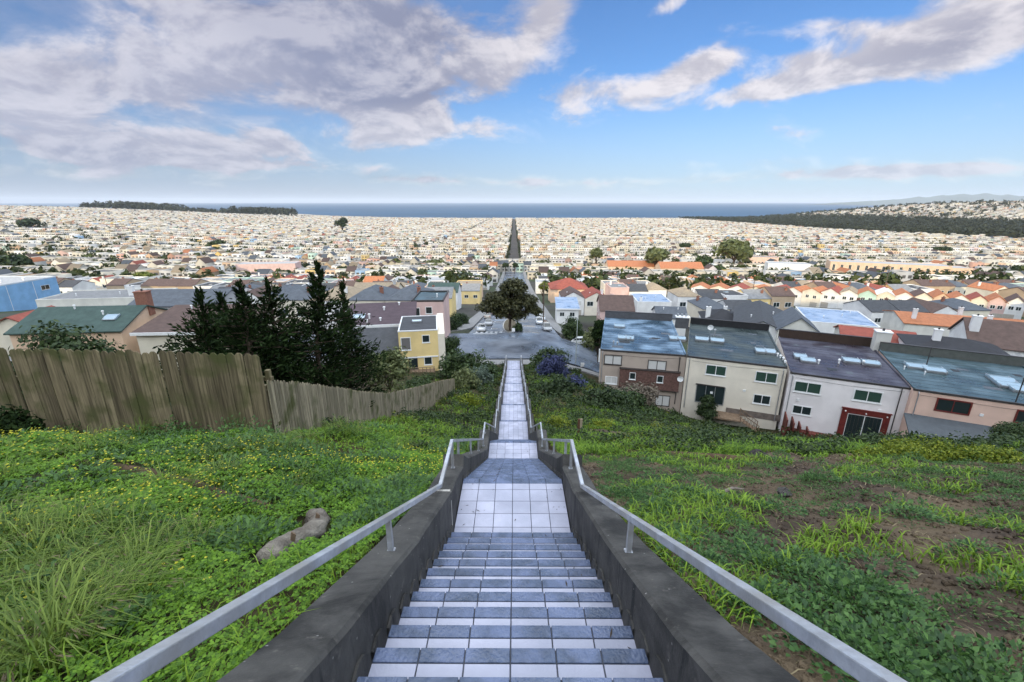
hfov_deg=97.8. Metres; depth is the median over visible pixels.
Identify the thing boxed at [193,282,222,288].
town house
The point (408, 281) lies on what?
town house
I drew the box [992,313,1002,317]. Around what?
garage door
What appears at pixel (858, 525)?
grass
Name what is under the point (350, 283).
town house
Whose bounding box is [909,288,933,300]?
cottage
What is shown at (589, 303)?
window
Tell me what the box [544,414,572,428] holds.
flowering bush
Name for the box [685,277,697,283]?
town house
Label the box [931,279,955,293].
town house
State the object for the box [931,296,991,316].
town house
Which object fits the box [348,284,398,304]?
town house
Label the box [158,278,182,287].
town house
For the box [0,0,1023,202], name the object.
sky
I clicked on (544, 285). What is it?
utility pole
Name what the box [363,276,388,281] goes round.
gabled house
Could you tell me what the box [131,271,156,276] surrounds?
town tree
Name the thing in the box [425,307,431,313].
window
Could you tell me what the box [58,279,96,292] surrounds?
town house
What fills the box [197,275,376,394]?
cypress tree
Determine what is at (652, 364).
window
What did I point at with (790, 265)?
white hall
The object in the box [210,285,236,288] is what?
town house
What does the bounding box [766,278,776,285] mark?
town house
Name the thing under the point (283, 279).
town house
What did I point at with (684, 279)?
town house
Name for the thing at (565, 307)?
blue roofed house
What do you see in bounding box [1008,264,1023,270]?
town tree
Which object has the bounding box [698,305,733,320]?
hipped house
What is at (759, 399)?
window
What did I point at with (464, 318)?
garden shrub
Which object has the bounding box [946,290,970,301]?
cottage
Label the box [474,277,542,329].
gum tree
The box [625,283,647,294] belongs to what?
town house
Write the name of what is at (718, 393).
patio door
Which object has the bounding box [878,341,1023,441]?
terrace house
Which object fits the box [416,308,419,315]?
window
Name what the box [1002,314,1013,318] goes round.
garage door
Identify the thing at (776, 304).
window
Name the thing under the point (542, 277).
town house
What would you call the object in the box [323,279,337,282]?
town house
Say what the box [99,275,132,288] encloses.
town house
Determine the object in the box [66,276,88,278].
town house
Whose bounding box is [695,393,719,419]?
round shrub
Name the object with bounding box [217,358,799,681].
staircase
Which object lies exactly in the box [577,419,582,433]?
wooden post
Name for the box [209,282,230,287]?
town house
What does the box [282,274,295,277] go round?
town house
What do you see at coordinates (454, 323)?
garden shrub
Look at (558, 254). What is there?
distant houses
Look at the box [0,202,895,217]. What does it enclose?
sea
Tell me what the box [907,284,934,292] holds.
town house
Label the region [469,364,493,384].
wild bush
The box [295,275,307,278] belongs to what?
town house
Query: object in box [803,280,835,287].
town house
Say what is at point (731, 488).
fallen branch
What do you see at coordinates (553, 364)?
flowering bush
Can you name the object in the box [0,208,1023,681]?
ground
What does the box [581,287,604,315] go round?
town house
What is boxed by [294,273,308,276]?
town house
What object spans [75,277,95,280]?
town house
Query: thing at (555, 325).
pavement
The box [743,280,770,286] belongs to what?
town house
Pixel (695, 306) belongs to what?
town house
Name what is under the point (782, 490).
rock
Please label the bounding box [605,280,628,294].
town house
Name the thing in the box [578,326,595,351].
garden shrub
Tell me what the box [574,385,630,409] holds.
wild bush
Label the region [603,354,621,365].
window
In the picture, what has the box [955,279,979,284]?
town house
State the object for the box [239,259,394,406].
cypress tree
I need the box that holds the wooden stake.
[290,531,295,541]
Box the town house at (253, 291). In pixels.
[246,285,271,303]
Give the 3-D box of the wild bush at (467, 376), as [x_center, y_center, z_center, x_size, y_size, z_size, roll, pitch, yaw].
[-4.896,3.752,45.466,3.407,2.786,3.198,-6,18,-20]
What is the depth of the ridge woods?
3272.82 m
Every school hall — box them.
[605,260,654,269]
[655,262,703,269]
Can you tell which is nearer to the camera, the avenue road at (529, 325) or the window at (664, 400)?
the window at (664, 400)
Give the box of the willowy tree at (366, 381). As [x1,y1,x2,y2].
[344,360,378,389]
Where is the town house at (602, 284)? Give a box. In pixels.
[600,280,618,293]
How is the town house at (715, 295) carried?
on the ground at (744, 628)
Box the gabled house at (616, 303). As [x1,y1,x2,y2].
[596,295,634,320]
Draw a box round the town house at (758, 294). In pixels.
[737,289,771,303]
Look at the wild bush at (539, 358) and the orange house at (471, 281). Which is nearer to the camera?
the wild bush at (539, 358)
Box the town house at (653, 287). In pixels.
[645,281,666,296]
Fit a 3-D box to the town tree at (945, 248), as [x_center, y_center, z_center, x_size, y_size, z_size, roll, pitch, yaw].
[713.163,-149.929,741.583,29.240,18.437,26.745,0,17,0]
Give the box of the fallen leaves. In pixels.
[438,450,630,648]
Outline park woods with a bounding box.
[678,213,1023,237]
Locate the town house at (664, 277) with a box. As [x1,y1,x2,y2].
[658,275,670,293]
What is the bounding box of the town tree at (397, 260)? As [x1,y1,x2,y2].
[390,258,401,262]
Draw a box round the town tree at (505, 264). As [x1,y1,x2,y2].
[502,262,508,273]
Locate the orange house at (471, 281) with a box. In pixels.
[457,280,482,296]
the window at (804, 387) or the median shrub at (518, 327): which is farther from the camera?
the median shrub at (518, 327)
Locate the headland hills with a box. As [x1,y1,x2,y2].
[807,193,1023,204]
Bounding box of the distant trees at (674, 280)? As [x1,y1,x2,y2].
[0,204,1023,292]
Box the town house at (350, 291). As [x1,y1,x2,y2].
[310,285,363,328]
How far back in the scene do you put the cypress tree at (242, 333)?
16.42 m
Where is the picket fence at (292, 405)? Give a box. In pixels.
[264,378,454,435]
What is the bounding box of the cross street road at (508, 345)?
[291,333,599,371]
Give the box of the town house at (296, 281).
[288,279,302,282]
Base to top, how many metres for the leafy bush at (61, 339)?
3.892 m
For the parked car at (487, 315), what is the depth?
123.36 m
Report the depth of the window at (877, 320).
127.62 m
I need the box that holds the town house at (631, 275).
[625,274,639,277]
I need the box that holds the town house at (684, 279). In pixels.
[679,277,692,289]
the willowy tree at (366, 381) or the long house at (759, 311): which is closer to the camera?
the willowy tree at (366, 381)
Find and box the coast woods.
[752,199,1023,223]
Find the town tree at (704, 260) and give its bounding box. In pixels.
[693,255,712,266]
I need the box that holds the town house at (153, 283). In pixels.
[140,277,164,288]
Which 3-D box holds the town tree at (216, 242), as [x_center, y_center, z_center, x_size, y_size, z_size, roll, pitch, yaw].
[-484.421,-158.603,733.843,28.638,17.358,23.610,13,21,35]
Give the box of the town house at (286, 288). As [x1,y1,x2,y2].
[261,283,297,297]
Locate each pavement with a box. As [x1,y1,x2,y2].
[9,356,572,369]
[278,272,504,332]
[523,272,595,349]
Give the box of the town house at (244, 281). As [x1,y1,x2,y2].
[230,278,256,284]
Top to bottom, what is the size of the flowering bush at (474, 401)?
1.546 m
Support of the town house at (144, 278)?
on the ground at (744, 628)
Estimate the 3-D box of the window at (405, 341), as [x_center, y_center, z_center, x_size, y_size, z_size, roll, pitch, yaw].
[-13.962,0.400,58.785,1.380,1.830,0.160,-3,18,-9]
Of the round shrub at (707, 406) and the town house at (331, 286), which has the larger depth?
the town house at (331, 286)
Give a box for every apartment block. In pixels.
[825,259,951,273]
[951,266,972,274]
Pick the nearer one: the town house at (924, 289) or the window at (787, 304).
the window at (787, 304)
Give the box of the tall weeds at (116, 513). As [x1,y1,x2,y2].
[0,413,456,622]
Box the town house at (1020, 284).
[1011,283,1023,286]
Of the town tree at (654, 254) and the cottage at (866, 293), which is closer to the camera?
the cottage at (866, 293)
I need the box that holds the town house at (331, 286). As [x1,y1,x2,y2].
[325,285,338,288]
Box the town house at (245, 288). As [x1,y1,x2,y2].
[218,284,251,291]
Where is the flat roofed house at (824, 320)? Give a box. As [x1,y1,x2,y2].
[795,306,880,332]
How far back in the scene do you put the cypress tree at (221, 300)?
18.37 m
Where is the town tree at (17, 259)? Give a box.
[0,254,35,265]
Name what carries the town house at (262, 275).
on the ground at (744, 628)
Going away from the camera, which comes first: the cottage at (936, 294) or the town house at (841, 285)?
the cottage at (936, 294)
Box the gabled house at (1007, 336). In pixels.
[947,314,1023,356]
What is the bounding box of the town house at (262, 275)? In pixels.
[250,272,270,277]
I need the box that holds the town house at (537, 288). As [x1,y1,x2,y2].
[535,279,549,293]
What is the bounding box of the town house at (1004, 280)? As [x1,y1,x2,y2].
[989,279,1016,282]
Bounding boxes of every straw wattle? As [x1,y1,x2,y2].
[65,456,275,512]
[622,449,759,460]
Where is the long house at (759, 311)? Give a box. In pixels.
[733,300,782,340]
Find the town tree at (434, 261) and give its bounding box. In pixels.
[425,259,444,265]
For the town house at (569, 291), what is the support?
on the ground at (744, 628)
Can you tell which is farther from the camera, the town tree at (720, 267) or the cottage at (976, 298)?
the town tree at (720, 267)
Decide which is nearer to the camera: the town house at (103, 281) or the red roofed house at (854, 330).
the red roofed house at (854, 330)
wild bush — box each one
[436,347,497,378]
[451,366,481,389]
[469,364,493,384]
[530,345,572,368]
[537,374,581,397]
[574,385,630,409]
[613,386,647,410]
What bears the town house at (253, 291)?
on the ground at (744, 628)
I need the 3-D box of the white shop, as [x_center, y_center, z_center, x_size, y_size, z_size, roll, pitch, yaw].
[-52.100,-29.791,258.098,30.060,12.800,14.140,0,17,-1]
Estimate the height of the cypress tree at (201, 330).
6.339 m
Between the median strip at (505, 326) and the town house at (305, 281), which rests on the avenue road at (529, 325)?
the median strip at (505, 326)
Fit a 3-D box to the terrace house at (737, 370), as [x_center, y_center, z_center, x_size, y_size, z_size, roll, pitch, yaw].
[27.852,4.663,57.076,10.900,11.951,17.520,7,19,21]
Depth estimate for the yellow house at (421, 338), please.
62.08 m
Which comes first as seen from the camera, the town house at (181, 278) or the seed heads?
the seed heads
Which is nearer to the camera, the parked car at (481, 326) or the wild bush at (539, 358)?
the wild bush at (539, 358)
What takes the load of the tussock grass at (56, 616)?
on the ground at (744, 628)
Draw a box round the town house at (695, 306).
[687,295,731,326]
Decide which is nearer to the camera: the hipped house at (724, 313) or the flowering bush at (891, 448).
the flowering bush at (891, 448)
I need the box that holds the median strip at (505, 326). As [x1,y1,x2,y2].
[503,319,516,332]
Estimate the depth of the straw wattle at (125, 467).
6.41 m
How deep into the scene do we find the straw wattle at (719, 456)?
12.45 m
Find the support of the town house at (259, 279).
on the ground at (744, 628)
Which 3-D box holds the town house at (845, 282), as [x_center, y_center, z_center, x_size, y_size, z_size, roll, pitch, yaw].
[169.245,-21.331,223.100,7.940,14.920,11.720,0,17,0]
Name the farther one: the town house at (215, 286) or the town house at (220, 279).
the town house at (220, 279)
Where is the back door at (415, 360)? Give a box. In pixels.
[408,356,417,369]
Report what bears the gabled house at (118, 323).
on the ground at (744, 628)
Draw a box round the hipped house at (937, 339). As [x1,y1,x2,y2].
[896,327,1009,354]
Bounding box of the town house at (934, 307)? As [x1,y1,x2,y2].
[908,297,957,314]
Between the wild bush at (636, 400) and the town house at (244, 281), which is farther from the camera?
the town house at (244, 281)
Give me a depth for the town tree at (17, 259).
323.35 m
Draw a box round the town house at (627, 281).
[617,279,636,283]
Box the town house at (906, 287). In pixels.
[881,282,913,291]
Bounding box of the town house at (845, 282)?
[838,281,861,283]
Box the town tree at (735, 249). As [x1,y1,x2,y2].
[710,238,754,262]
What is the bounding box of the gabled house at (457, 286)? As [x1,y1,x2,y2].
[427,282,461,309]
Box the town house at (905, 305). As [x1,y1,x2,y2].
[884,297,929,312]
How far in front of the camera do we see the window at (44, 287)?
169.38 m
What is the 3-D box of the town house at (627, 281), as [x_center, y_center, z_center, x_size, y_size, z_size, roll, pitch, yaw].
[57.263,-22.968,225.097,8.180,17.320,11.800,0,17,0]
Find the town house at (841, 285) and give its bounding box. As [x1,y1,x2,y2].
[831,281,849,287]
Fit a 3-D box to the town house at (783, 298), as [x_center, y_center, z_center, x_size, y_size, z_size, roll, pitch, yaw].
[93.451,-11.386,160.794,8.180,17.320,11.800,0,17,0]
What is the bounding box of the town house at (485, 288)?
[482,277,488,289]
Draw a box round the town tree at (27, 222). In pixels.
[15,218,46,227]
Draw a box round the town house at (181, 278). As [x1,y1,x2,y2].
[171,277,189,278]
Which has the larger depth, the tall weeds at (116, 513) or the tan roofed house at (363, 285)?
the tan roofed house at (363, 285)
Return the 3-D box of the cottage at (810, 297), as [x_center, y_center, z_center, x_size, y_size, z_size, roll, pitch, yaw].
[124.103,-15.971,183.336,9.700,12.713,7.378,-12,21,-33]
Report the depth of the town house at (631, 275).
284.75 m
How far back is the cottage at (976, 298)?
152.53 m
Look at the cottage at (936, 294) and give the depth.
158.30 m
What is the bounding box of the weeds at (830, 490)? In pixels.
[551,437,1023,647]
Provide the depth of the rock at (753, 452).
12.63 m
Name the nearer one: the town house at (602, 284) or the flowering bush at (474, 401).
the flowering bush at (474, 401)
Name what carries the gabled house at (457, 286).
on the ground at (744, 628)
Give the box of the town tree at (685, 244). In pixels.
[679,242,690,246]
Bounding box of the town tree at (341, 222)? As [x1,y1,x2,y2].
[334,217,347,229]
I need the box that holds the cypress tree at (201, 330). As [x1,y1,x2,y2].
[152,285,275,418]
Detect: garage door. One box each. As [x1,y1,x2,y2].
[809,302,816,306]
[820,302,827,307]
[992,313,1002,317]
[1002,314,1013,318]
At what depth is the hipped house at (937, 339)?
72.49 m
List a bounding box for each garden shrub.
[445,335,460,356]
[450,311,463,326]
[450,316,462,330]
[457,313,469,323]
[561,316,579,332]
[562,320,585,339]
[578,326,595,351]
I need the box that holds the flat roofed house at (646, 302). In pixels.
[630,293,671,312]
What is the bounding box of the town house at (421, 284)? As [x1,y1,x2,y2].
[413,281,426,286]
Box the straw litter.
[579,447,1023,681]
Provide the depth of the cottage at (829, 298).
175.61 m
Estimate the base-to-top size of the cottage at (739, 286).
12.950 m
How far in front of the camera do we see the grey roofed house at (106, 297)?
106.06 m
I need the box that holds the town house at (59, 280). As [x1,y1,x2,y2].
[56,276,71,283]
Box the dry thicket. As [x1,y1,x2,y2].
[613,381,659,409]
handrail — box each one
[90,357,506,681]
[521,364,906,681]
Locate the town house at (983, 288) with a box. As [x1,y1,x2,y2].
[964,281,1007,295]
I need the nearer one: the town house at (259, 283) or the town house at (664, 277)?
the town house at (259, 283)
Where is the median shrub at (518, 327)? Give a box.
[512,322,522,331]
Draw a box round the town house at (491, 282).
[486,272,492,285]
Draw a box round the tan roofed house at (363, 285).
[354,279,403,288]
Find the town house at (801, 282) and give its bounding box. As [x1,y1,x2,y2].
[798,280,809,285]
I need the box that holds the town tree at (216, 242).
[209,239,225,244]
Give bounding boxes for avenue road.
[470,272,561,339]
[509,219,518,258]
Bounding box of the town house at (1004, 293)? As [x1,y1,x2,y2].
[998,287,1023,316]
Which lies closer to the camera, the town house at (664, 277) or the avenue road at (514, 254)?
the town house at (664, 277)
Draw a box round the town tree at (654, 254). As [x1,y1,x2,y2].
[644,246,670,264]
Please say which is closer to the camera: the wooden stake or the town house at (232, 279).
the wooden stake
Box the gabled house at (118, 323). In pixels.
[3,289,167,353]
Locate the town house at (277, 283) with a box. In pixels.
[272,281,289,285]
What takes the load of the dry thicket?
on the ground at (744, 628)
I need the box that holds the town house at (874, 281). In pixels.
[850,278,877,282]
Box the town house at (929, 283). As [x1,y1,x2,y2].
[903,279,938,288]
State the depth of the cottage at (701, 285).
213.10 m
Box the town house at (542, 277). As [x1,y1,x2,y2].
[538,276,548,278]
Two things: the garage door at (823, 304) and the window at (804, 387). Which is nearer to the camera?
the window at (804, 387)
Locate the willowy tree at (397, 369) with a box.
[364,346,414,392]
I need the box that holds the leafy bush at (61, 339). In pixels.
[8,318,126,418]
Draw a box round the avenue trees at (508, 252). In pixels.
[505,220,521,258]
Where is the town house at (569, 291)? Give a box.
[559,286,584,314]
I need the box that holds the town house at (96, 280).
[88,275,113,289]
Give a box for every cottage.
[691,282,709,290]
[709,282,729,288]
[727,282,749,290]
[747,284,766,288]
[789,285,809,305]
[800,286,827,306]
[819,285,842,308]
[837,286,858,308]
[858,286,877,299]
[875,287,896,299]
[892,288,913,299]
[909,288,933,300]
[927,289,949,299]
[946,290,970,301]
[965,291,988,307]
[984,292,1008,317]
[1002,293,1023,318]
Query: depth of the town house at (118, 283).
201.75 m
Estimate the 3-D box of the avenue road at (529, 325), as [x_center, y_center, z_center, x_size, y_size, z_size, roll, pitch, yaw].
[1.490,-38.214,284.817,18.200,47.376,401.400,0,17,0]
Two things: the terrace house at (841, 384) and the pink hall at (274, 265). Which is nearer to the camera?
the terrace house at (841, 384)
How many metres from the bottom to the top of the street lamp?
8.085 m
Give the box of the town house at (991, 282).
[981,281,995,283]
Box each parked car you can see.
[477,323,486,331]
[484,313,490,318]
[484,319,492,325]
[536,317,542,323]
[542,322,551,330]
[571,336,585,343]
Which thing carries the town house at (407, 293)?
on the ground at (744, 628)
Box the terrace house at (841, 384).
[776,328,910,438]
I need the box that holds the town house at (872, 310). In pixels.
[842,297,898,325]
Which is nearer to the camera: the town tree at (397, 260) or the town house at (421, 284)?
the town house at (421, 284)
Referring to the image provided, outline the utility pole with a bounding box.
[539,283,548,321]
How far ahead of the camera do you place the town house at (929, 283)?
217.13 m
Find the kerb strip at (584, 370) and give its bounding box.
[571,365,598,376]
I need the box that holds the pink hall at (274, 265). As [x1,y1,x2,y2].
[235,261,301,271]
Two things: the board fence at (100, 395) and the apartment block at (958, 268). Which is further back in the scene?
the apartment block at (958, 268)
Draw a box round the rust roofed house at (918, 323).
[880,306,1023,336]
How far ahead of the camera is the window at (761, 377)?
49.07 m
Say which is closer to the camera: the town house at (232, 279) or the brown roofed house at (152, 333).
the brown roofed house at (152, 333)
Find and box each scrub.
[322,361,1023,456]
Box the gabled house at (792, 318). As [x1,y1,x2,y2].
[772,307,819,344]
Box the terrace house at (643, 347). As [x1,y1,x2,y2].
[598,310,689,412]
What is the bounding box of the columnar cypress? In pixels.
[591,318,603,362]
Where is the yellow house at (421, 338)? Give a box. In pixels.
[342,301,445,372]
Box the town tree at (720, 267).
[713,264,726,269]
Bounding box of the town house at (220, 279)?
[207,277,233,281]
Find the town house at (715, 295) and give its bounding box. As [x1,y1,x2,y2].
[695,289,723,301]
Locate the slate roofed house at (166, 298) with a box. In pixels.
[128,288,248,308]
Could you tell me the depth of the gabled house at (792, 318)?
88.74 m
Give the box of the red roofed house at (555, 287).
[548,278,587,302]
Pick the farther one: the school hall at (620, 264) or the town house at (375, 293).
the school hall at (620, 264)
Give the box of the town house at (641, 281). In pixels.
[636,280,650,283]
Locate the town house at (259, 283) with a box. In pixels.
[250,280,264,285]
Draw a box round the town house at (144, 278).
[129,276,148,280]
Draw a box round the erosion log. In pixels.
[255,508,330,563]
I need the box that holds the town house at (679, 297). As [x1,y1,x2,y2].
[667,287,701,309]
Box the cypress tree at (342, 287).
[315,277,389,392]
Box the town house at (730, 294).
[719,289,747,299]
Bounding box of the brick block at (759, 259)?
[749,256,778,262]
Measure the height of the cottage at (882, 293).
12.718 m
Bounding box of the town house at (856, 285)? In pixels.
[845,281,876,289]
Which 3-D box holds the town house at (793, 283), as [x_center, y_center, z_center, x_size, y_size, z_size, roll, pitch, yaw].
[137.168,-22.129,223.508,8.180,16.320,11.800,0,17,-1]
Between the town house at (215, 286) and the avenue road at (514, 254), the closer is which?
the town house at (215, 286)
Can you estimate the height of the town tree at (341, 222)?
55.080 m
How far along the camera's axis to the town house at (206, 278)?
233.98 m
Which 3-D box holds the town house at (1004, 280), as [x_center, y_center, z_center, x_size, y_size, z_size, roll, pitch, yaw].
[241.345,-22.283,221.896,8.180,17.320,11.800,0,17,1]
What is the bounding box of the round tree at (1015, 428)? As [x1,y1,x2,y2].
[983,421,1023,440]
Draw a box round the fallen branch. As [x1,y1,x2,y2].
[720,487,744,492]
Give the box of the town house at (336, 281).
[331,278,353,282]
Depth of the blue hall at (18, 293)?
163.60 m
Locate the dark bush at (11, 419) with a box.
[0,404,45,435]
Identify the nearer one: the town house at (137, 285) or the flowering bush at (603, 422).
the flowering bush at (603, 422)
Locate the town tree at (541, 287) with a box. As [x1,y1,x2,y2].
[538,282,548,303]
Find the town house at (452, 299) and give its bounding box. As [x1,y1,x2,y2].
[426,284,455,314]
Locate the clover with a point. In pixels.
(201, 590)
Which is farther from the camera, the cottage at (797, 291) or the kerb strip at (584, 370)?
the cottage at (797, 291)
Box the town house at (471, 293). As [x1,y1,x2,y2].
[461,282,481,303]
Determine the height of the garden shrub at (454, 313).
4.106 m
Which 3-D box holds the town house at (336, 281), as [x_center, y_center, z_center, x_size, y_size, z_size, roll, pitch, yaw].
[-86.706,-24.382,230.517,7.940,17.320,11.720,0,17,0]
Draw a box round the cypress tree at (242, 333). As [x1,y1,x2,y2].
[181,278,321,409]
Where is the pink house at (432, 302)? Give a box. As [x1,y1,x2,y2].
[411,290,449,338]
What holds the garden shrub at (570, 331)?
on the ground at (744, 628)
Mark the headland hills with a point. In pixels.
(962, 197)
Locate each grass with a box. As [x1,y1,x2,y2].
[0,415,465,681]
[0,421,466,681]
[324,364,1022,456]
[548,429,1023,630]
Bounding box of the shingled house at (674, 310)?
[651,306,687,335]
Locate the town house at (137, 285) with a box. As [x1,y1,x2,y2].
[124,281,144,288]
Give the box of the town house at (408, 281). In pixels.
[397,280,412,283]
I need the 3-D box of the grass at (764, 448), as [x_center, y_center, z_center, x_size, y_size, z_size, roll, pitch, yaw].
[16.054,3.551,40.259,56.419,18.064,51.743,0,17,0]
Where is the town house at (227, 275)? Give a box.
[217,274,234,276]
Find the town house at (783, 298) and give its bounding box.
[758,286,795,310]
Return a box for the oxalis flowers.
[0,425,460,640]
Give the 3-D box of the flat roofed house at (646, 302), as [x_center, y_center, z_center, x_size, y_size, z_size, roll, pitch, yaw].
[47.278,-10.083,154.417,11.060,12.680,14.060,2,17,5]
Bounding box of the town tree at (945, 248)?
[933,246,952,250]
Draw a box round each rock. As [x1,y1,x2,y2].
[748,449,767,456]
[777,487,791,496]
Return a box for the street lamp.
[570,317,577,365]
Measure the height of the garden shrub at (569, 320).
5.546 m
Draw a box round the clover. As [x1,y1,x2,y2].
[0,423,475,681]
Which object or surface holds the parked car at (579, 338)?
on the ground at (744, 628)
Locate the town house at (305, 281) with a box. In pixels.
[302,279,311,283]
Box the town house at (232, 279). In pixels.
[222,277,249,281]
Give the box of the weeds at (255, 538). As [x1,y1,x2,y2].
[0,414,471,635]
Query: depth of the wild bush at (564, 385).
41.25 m
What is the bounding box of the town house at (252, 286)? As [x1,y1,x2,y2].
[245,283,260,288]
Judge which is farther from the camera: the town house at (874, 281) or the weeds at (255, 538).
the town house at (874, 281)
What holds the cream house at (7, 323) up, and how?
on the ground at (744, 628)
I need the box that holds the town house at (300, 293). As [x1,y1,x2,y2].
[274,284,328,328]
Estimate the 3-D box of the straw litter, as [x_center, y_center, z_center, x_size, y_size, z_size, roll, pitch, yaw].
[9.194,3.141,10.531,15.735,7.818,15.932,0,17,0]
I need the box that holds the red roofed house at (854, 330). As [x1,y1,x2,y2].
[833,325,916,342]
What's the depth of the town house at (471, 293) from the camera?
194.83 m
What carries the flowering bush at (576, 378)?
on the ground at (744, 628)
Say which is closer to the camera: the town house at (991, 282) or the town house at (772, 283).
the town house at (991, 282)
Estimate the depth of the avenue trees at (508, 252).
907.77 m
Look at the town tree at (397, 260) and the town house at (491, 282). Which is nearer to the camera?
the town house at (491, 282)
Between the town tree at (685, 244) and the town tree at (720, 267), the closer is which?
the town tree at (720, 267)
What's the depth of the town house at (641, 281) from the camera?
225.81 m
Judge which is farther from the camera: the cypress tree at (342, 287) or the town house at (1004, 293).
the town house at (1004, 293)
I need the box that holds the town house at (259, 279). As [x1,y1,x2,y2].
[243,277,263,281]
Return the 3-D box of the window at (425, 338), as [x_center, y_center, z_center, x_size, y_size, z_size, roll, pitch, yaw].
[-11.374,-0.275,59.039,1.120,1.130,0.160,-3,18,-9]
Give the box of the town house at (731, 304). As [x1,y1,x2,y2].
[718,297,751,311]
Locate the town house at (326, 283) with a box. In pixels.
[321,281,336,284]
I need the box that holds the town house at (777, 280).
[772,275,787,281]
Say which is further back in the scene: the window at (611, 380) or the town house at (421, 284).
the town house at (421, 284)
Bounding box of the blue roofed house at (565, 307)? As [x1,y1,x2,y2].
[555,297,579,323]
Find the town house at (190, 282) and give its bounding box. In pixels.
[175,277,209,288]
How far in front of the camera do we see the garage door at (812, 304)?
179.91 m
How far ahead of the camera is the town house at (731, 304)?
130.65 m
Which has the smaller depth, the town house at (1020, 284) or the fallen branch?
the fallen branch
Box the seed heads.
[0,418,454,681]
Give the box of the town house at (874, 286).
[864,282,893,290]
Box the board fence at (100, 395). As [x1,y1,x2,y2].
[0,348,281,436]
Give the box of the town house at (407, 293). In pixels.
[384,284,433,301]
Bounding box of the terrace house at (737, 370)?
[680,317,787,431]
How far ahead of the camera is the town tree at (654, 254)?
428.83 m
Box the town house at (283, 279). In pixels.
[269,278,294,281]
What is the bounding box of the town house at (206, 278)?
[199,277,218,279]
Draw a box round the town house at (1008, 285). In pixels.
[996,282,1020,287]
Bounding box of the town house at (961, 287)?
[948,280,967,294]
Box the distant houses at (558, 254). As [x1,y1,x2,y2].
[0,201,1023,284]
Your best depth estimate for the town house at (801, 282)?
219.93 m
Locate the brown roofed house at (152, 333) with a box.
[129,304,277,369]
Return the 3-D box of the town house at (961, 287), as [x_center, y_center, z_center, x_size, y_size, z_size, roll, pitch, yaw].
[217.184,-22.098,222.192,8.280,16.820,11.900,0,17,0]
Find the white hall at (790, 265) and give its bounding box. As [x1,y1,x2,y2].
[764,261,810,269]
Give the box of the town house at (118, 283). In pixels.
[105,277,141,288]
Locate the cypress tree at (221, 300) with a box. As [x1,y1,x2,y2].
[160,289,264,412]
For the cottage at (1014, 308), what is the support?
on the ground at (744, 628)
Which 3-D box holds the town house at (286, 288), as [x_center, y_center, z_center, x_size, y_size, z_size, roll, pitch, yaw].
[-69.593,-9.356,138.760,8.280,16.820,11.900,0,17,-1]
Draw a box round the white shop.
[392,276,448,282]
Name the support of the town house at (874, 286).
on the ground at (744, 628)
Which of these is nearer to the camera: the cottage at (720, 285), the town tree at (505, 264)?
the cottage at (720, 285)
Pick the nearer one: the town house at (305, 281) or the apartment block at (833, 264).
the town house at (305, 281)
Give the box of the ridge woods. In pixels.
[79,200,297,215]
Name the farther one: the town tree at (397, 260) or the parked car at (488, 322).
the town tree at (397, 260)
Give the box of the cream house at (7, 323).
[0,305,55,354]
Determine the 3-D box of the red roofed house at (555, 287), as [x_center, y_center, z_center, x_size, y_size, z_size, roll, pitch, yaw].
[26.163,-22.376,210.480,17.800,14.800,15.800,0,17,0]
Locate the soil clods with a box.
[549,439,1023,681]
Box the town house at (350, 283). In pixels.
[336,281,357,286]
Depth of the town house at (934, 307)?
126.91 m
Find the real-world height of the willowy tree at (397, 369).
5.498 m
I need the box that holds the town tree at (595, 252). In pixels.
[588,247,603,263]
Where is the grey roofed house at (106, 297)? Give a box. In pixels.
[35,285,177,306]
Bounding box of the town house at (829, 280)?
[806,279,830,281]
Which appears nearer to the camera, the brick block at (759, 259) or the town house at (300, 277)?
the town house at (300, 277)
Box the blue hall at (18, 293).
[0,276,60,311]
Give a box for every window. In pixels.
[41,284,49,289]
[400,337,411,350]
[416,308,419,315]
[422,335,429,342]
[424,357,432,365]
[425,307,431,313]
[587,301,592,305]
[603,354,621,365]
[604,376,616,384]
[647,360,666,370]
[655,395,669,406]
[679,302,685,306]
[704,364,726,376]
[752,394,770,405]
[754,371,777,384]
[773,302,779,306]
[784,302,791,306]
[791,404,812,416]
[792,380,822,395]
[851,388,883,404]
[874,318,880,322]
[934,397,972,415]
[1013,409,1023,422]
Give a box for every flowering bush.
[456,391,485,406]
[535,352,571,376]
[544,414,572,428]
[562,373,587,386]
[587,415,616,428]
[849,435,933,461]
[886,434,958,463]
[921,439,1000,462]
[960,444,1023,463]
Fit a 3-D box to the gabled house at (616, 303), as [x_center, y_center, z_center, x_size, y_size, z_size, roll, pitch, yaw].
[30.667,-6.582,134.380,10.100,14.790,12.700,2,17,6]
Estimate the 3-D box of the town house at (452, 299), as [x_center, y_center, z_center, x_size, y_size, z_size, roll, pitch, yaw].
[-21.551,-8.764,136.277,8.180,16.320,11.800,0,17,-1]
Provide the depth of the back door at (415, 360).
59.74 m
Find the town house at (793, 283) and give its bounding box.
[773,281,800,286]
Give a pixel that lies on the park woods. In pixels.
(945, 225)

